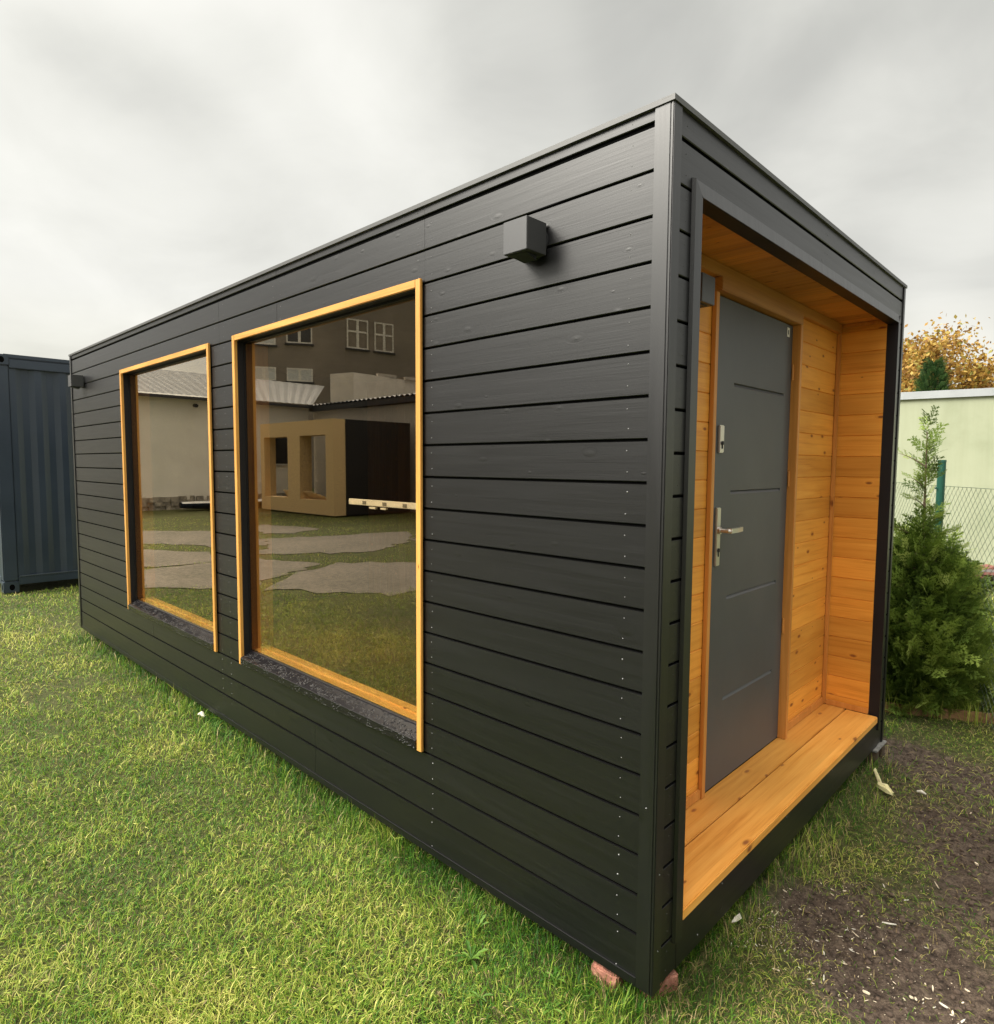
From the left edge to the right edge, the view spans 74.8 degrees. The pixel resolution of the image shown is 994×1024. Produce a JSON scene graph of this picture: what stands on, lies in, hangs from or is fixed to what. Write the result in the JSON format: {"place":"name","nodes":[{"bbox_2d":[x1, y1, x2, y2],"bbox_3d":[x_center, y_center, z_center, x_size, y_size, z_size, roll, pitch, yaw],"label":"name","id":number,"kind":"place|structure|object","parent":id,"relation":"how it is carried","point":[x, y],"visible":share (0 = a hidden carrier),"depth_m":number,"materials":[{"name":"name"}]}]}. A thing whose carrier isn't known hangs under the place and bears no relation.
{"place":"outdoors","nodes":[
{"label":"outdoors","id":0,"kind":"place"},
{"bbox_2d":[0,579,993,1023],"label":"ground","id":1,"kind":"structure","parent":0,"point":[798,901],"depth_m":2.68,"materials":[{"name":"green plant"}]},
{"bbox_2d":[0,354,77,593],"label":"shipping container","id":2,"kind":"object","parent":1,"relation":"on","point":[38,539],"visible":0.24,"depth_m":8.67,"materials":[{"name":"blue metal"}]},
{"bbox_2d":[454,939,487,972],"bbox_3d":[-0.084,1.538,2.269,0.107,0.042,0.109,3,5,30],"label":"leafy weed","id":3,"kind":"object","parent":1,"relation":"on","point":[473,950],"visible":1,"depth_m":2.27,"materials":[{"name":"green plant"}]},
{"bbox_2d":[467,914,488,932],"bbox_3d":[-0.076,1.529,2.414,0.073,0.039,0.089,4,6,44],"label":"leafy weed","id":4,"kind":"object","parent":1,"relation":"on","point":[477,921],"visible":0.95,"depth_m":2.42,"materials":[{"name":"green plant"}]},
{"bbox_2d":[467,986,492,1010],"bbox_3d":[-0.054,1.562,2.103,0.081,0.025,0.087,4,6,44],"label":"leafy weed","id":5,"kind":"object","parent":1,"relation":"on","point":[478,995],"visible":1,"depth_m":2.10,"materials":[{"name":"green plant"}]},
{"bbox_2d":[543,1001,562,1016],"bbox_3d":[0.174,1.569,2.051,0.068,0.019,0.065,1,4,10],"label":"leafy weed","id":6,"kind":"object","parent":1,"relation":"on","point":[551,1008],"visible":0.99,"depth_m":2.06,"materials":[{"name":"green plant"}]},
{"bbox_2d":[543,966,565,984],"bbox_3d":[0.198,1.556,2.172,0.080,0.024,0.076,4,6,44],"label":"leafy weed","id":7,"kind":"object","parent":1,"relation":"on","point":[554,968],"visible":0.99,"depth_m":2.17,"materials":[{"name":"green plant"}]},
{"bbox_2d":[591,961,625,993],"bbox_3d":[0.392,1.561,2.210,0.104,0.088,0.134,4,5,37],"label":"brick","id":8,"kind":"object","parent":1,"relation":"on","point":[600,969],"visible":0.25,"depth_m":2.15,"materials":[{"name":"red brick"}]},
{"bbox_2d":[639,969,677,1000],"bbox_3d":[0.527,1.568,2.172,0.124,0.090,0.104,-2,5,-26],"label":"brick","id":9,"kind":"object","parent":1,"relation":"on","point":[672,977],"visible":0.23,"depth_m":2.14,"materials":[{"name":"red brick"}]},
{"bbox_2d":[732,913,741,921],"bbox_3d":[0.901,1.541,2.460,0.056,0.024,0.027,-1,4,-22],"label":"paper scrap","id":10,"kind":"object","parent":1,"relation":"on","point":[735,919],"visible":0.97,"depth_m":2.46,"materials":[{"name":"white paper"}]},
{"bbox_2d":[732,840,988,1022],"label":"sawdust","id":11,"kind":"object","parent":1,"relation":"on","point":[833,933],"visible":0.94,"depth_m":2.41,"materials":[{"name":"brown wood"}]},
{"bbox_2d":[746,741,993,1023],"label":"soil clods","id":12,"kind":"object","parent":1,"relation":"on","point":[957,1007],"visible":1,"depth_m":2.47,"materials":[{"name":"brown soil"}]},
{"bbox_2d":[865,740,886,763],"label":"support block","id":13,"kind":"structure","parent":1,"relation":"on","point":[876,752],"depth_m":3.83,"materials":[{"name":"grey concrete"}]},
{"bbox_2d":[68,93,907,996],"bbox_3d":[-0.948,-0.070,5.105,6.518,2.700,2.776,4,6,44],"label":"cabin","id":14,"kind":"object","parent":13,"relation":"on","point":[610,409],"visible":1,"depth_m":2.79,"materials":[{"name":"black paint"}]},
{"bbox_2d":[119,343,218,651],"bbox_3d":[-2.370,-0.127,4.807,1.756,1.966,0.214,4,6,44],"label":"window","id":15,"kind":"structure","parent":14,"relation":"in","point":[134,394],"depth_m":5.29,"materials":[{"name":"yellow wood"}]},
{"bbox_2d":[232,278,424,751],"bbox_3d":[-0.871,-0.013,3.360,1.743,1.966,0.214,4,6,44],"label":"window","id":16,"kind":"structure","parent":14,"relation":"in","point":[402,721],"depth_m":3.71,"materials":[{"name":"yellow wood"}]},
{"bbox_2d":[349,498,415,509],"bbox_3d":[-0.519,-0.030,2.989,0.563,0.042,0.018,4,6,44],"label":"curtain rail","id":17,"kind":"object","parent":14,"relation":"attached to","point":[392,504],"visible":0.81,"depth_m":2.99,"materials":[{"name":"wood"}]},
{"bbox_2d":[705,296,793,791],"bbox_3d":[1.238,0.149,3.112,0.112,2.171,0.846,4,6,44],"label":"door","id":18,"kind":"structure","parent":14,"relation":"in","point":[755,364],"depth_m":3.08,"materials":[{"name":"grey metal"}]},
{"bbox_2d":[874,768,893,794],"bbox_3d":[2.087,1.464,3.547,0.064,0.037,0.274,1,4,12],"label":"foam scrap","id":19,"kind":"object","parent":1,"relation":"on","point":[885,788],"visible":0.95,"depth_m":3.47,"materials":[{"name":"yellow plastic"}]},
{"bbox_2d":[912,356,954,391],"bbox_3d":[10.651,-1.530,15.990,1.304,4.532,1.340,4,6,44],"label":"garden conifer","id":20,"kind":"object","parent":1,"relation":"on","point":[934,382],"visible":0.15,"depth_m":15.71,"materials":[{"name":"green plant"}]},
{"bbox_2d":[885,405,993,718],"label":"conifer shrub","id":21,"kind":"object","parent":1,"relation":"on","point":[939,642],"visible":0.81,"depth_m":4.50,"materials":[{"name":"green plant"}]},
{"bbox_2d":[885,702,993,723],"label":"edging plank","id":22,"kind":"object","parent":1,"relation":"on","point":[960,715],"visible":0.44,"depth_m":4.49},
{"bbox_2d":[894,388,993,564],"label":"green outbuilding","id":23,"kind":"structure","parent":1,"relation":"on","point":[967,415],"depth_m":11.75,"materials":[{"name":"pale green painted plaster"},{"name":"zinc"}]},
{"bbox_2d":[894,460,993,729],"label":"wire fence","id":24,"kind":"object","parent":1,"relation":"on","point":[940,488],"visible":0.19,"depth_m":4.92,"materials":[{"name":"metal"}]},
{"bbox_2d":[901,312,993,391],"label":"autumn tree","id":25,"kind":"object","parent":1,"relation":"on","point":[969,375],"visible":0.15,"depth_m":23.10,"materials":[{"name":"yellow plant"}]},
{"bbox_2d":[984,675,993,711],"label":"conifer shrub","id":26,"kind":"object","parent":1,"relation":"on","point":[991,704],"visible":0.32,"depth_m":4.49,"materials":[{"name":"green plant"}]},
{"bbox_2d":[0,563,993,1023],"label":"grass","id":27,"kind":"structure","parent":0,"point":[172,1017],"depth_m":2.52,"materials":[{"name":"green plant"}]},
{"bbox_2d":[0,0,993,385],"label":"sky","id":28,"kind":"structure","parent":0,"point":[158,157],"materials":[{"name":"grey"}]},
{"bbox_2d":[885,606,993,725],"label":"tall grass","id":29,"kind":"structure","parent":0,"point":[975,713],"depth_m":4.48,"materials":[{"name":"green plant"}]},
{"bbox_2d":[975,564,993,580],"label":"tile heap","id":30,"kind":"object","parent":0,"point":[988,570],"visible":0.09,"depth_m":9.45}
]}

